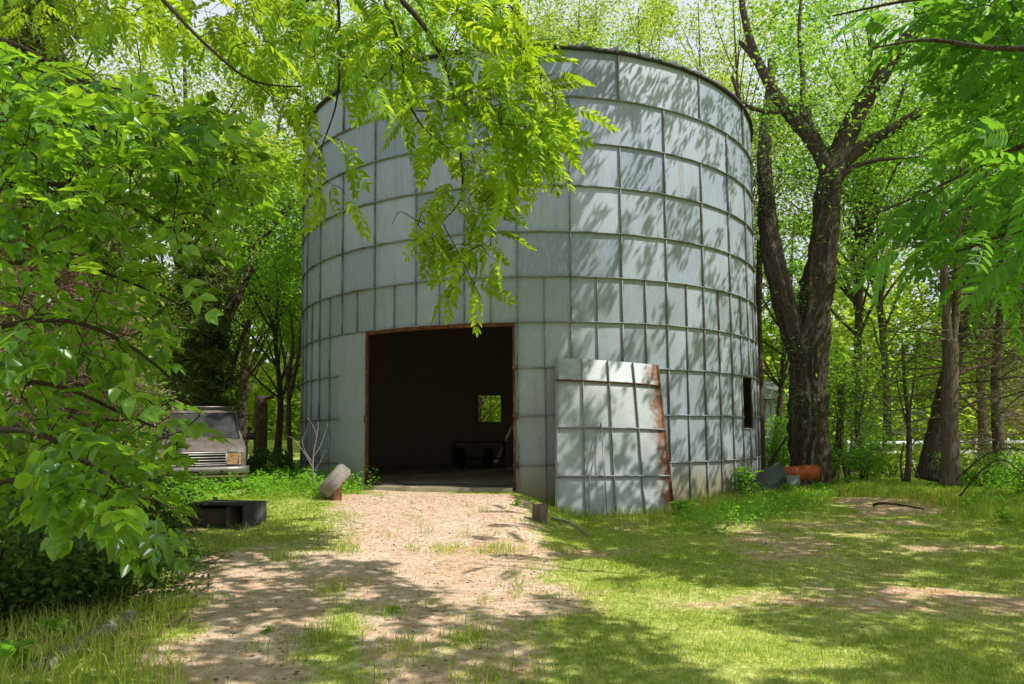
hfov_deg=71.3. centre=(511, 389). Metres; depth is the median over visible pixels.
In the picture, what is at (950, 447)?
cedar tree
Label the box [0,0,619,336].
walnut tree
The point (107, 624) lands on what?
log
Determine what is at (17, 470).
shrub
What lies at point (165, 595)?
seed stalk
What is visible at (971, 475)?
shrub
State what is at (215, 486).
ground cover
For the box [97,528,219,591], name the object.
shrub
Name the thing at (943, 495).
long grass
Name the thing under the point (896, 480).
weed
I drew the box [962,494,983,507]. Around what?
weed
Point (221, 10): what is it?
sky
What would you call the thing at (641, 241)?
grain bin
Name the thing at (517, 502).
weed
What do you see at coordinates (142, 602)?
brushwood
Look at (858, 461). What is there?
shrub
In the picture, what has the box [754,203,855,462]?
broadleaf tree
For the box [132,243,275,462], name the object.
cedar tree
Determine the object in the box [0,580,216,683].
long grass
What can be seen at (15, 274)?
cedar tree
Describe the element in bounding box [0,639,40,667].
weed
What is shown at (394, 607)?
weed
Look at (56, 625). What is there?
weed
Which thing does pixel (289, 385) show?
sapling
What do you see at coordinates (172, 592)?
seed stalk
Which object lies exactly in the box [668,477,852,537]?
ground cover
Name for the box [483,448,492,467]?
spare wheel
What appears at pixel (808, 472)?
orange drum
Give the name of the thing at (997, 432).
cedar tree
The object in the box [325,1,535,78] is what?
broadleaf tree
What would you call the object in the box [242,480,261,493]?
weed
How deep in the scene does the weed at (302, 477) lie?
14.62 m
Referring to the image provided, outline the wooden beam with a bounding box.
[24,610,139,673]
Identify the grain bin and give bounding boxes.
[299,41,760,503]
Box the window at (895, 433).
[892,432,902,444]
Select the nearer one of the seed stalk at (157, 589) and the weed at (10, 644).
the weed at (10, 644)
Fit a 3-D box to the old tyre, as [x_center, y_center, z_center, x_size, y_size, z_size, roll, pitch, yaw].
[-3.115,1.601,12.528,0.281,0.648,0.648,41,-4,-8]
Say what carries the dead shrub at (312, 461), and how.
on the ground at (310, 607)
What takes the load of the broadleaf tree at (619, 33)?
on the ground at (310, 607)
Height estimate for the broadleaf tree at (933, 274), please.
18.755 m
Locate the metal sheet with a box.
[751,462,787,493]
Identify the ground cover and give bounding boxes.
[0,547,230,647]
[142,460,379,509]
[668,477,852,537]
[834,475,1023,512]
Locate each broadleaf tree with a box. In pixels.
[0,52,169,354]
[1,12,187,411]
[3,0,252,377]
[69,0,304,400]
[141,0,353,456]
[192,188,302,465]
[203,0,430,375]
[295,0,456,119]
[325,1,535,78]
[458,0,613,48]
[478,396,500,421]
[513,0,660,45]
[522,0,690,61]
[566,0,756,246]
[625,0,804,217]
[685,0,846,312]
[751,0,965,467]
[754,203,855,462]
[755,0,949,457]
[843,1,1016,460]
[887,10,1023,406]
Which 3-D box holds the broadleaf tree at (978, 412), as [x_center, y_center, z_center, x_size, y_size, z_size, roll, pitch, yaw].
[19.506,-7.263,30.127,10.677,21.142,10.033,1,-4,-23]
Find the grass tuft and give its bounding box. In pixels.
[104,495,617,683]
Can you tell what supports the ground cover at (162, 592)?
on the ground at (310, 607)
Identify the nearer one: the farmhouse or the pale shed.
the pale shed
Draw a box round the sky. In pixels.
[25,0,1023,362]
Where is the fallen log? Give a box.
[872,502,923,509]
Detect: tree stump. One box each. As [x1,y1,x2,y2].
[253,395,273,461]
[532,503,549,523]
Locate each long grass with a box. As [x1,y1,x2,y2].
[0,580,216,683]
[277,470,1023,529]
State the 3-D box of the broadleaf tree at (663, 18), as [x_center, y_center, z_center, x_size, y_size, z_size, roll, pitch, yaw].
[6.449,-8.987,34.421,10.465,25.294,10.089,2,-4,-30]
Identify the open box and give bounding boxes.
[187,500,266,529]
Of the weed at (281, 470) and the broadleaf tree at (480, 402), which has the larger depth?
the broadleaf tree at (480, 402)
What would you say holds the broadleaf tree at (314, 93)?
on the ground at (310, 607)
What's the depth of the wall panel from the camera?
13.35 m
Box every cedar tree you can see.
[0,0,195,510]
[0,28,130,450]
[0,59,194,458]
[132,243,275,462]
[799,164,1023,495]
[884,166,1023,490]
[912,212,1023,469]
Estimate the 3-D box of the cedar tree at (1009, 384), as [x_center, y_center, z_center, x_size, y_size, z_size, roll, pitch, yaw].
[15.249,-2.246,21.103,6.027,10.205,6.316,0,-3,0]
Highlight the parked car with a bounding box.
[146,406,255,487]
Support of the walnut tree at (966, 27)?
on the ground at (310, 607)
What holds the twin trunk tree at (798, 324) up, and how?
on the ground at (310, 607)
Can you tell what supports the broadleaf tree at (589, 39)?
on the ground at (310, 607)
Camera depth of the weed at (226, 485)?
13.74 m
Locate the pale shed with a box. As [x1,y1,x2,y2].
[764,381,788,466]
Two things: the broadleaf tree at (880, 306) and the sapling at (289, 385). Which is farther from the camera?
the broadleaf tree at (880, 306)
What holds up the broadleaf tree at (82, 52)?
on the ground at (310, 607)
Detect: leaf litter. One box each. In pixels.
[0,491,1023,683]
[0,549,232,654]
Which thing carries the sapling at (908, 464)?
on the ground at (310, 607)
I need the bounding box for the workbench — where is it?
[451,440,505,466]
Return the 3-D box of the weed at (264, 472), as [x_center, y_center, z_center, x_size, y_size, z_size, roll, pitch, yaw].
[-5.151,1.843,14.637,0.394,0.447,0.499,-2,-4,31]
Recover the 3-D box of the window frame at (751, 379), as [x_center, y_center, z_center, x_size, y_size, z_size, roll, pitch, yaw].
[5.393,0.295,16.369,0.054,1.215,0.819,-3,-4,34]
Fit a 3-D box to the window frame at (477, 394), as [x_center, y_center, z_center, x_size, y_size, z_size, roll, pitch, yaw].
[-0.805,0.675,25.603,0.910,1.020,0.067,0,-3,-12]
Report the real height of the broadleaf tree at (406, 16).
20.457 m
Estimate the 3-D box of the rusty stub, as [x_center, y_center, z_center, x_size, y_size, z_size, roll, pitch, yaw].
[-3.013,1.767,12.338,0.240,0.365,0.180,0,-3,-11]
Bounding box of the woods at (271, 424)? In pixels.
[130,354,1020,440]
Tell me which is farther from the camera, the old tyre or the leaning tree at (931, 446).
the leaning tree at (931, 446)
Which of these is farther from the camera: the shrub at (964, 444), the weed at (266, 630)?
the shrub at (964, 444)
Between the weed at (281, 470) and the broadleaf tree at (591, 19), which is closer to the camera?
the weed at (281, 470)
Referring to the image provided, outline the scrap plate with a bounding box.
[786,475,799,484]
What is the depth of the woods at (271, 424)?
70.39 m
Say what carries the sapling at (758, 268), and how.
on the ground at (310, 607)
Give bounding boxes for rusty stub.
[333,482,344,500]
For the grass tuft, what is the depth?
5.74 m
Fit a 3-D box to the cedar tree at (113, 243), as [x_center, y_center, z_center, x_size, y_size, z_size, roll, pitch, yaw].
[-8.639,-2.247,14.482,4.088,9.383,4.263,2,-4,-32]
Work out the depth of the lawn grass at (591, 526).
6.92 m
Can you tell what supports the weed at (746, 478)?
on the ground at (310, 607)
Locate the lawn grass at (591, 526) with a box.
[0,485,1023,683]
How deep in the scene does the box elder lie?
4.96 m
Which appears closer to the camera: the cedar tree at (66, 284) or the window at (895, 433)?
the cedar tree at (66, 284)
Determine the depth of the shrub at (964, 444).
23.49 m
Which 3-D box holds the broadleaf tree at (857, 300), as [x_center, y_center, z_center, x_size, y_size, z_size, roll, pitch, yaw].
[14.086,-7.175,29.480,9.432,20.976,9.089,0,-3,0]
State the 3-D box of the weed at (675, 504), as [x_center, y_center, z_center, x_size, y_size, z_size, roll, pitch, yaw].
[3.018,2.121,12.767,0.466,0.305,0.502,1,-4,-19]
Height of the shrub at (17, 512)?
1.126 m
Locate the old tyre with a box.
[318,464,350,498]
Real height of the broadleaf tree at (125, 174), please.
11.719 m
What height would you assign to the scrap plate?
0.220 m
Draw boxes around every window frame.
[477,394,501,422]
[741,375,753,428]
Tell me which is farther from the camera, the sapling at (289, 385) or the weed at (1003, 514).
the sapling at (289, 385)
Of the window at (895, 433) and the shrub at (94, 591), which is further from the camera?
the window at (895, 433)
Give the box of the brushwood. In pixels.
[34,559,234,631]
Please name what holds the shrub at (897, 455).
on the ground at (310, 607)
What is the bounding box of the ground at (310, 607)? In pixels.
[0,433,1023,683]
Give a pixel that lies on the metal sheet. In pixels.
(773, 475)
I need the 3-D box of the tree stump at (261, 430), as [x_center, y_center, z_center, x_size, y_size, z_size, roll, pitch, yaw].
[-9.013,1.486,25.961,0.750,2.598,0.477,0,-3,0]
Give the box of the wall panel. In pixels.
[555,358,674,516]
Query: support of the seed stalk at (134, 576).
on the ground at (310, 607)
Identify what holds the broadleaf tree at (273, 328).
on the ground at (310, 607)
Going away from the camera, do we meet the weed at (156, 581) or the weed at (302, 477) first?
the weed at (156, 581)
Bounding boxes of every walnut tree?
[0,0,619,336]
[830,0,1023,357]
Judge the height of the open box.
0.385 m
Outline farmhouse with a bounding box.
[829,409,928,450]
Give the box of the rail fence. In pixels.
[846,438,1023,461]
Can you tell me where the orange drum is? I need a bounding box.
[783,463,820,479]
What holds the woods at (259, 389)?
on the ground at (310, 607)
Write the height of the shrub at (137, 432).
2.994 m
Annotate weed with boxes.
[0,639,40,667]
[30,617,77,641]
[151,571,174,588]
[221,479,238,491]
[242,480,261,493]
[254,471,271,488]
[261,624,275,633]
[272,465,288,484]
[295,472,310,487]
[372,474,381,481]
[386,605,399,612]
[511,498,520,505]
[670,501,695,515]
[731,464,763,498]
[781,485,795,493]
[890,475,901,483]
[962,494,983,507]
[995,507,1014,524]
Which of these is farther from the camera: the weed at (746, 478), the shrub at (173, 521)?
the weed at (746, 478)
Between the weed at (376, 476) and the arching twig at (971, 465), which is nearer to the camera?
the arching twig at (971, 465)
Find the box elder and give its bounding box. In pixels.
[0,37,295,580]
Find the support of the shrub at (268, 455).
on the ground at (310, 607)
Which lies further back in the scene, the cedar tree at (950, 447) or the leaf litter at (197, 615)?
the cedar tree at (950, 447)
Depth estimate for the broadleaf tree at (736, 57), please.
31.06 m
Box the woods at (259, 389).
[0,232,1023,450]
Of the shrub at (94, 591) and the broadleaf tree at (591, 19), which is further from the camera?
the broadleaf tree at (591, 19)
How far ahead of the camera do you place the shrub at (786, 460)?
20.35 m
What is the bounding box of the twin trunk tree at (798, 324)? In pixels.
[639,0,1023,488]
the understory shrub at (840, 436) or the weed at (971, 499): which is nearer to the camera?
the weed at (971, 499)
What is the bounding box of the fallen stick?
[551,517,588,535]
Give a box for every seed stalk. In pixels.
[129,574,136,609]
[157,567,165,627]
[163,572,169,637]
[171,568,177,627]
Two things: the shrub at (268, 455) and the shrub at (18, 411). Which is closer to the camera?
the shrub at (18, 411)
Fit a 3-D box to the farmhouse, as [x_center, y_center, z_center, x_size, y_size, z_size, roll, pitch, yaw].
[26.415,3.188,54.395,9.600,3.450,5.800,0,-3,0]
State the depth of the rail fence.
33.80 m
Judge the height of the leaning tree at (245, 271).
9.660 m
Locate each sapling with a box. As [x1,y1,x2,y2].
[235,189,301,464]
[754,178,811,469]
[773,316,901,479]
[816,272,998,481]
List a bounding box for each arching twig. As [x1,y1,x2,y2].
[955,440,1023,480]
[959,451,1023,496]
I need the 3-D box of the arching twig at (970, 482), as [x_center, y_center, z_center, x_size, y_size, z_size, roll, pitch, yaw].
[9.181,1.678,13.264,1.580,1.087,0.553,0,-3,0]
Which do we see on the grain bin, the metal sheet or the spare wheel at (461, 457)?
the spare wheel at (461, 457)
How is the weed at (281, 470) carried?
on the ground at (310, 607)
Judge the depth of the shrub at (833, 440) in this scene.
25.57 m
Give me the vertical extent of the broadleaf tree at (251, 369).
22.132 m
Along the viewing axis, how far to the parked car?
14.24 m
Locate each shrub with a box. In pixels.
[0,373,88,447]
[0,425,172,560]
[0,499,152,602]
[0,500,123,630]
[0,536,207,615]
[4,375,190,459]
[88,460,217,534]
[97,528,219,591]
[246,445,295,482]
[288,419,327,482]
[765,314,929,478]
[765,405,789,467]
[765,408,892,469]
[831,430,905,481]
[852,440,920,479]
[870,437,989,473]
[925,443,1023,490]
[985,439,1023,496]
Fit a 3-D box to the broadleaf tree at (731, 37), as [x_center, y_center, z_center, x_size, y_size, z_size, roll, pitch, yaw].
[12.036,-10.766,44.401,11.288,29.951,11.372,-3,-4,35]
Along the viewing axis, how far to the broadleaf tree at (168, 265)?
21.32 m
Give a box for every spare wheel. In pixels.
[456,448,466,467]
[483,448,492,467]
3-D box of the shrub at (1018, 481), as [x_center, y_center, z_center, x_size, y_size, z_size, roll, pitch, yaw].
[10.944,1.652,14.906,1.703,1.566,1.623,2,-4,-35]
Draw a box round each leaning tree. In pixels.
[169,101,304,398]
[883,213,1023,481]
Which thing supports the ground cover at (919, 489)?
on the ground at (310, 607)
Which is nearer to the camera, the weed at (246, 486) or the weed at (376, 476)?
the weed at (246, 486)
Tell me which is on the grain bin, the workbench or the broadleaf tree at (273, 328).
the workbench
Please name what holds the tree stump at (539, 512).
on the ground at (310, 607)
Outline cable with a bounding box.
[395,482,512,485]
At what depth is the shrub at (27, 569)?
5.71 m
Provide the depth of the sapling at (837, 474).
20.87 m
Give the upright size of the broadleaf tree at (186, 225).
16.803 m
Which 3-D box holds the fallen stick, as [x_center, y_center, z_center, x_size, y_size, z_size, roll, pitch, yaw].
[0.860,2.019,10.611,0.063,0.144,1.222,1,-4,-22]

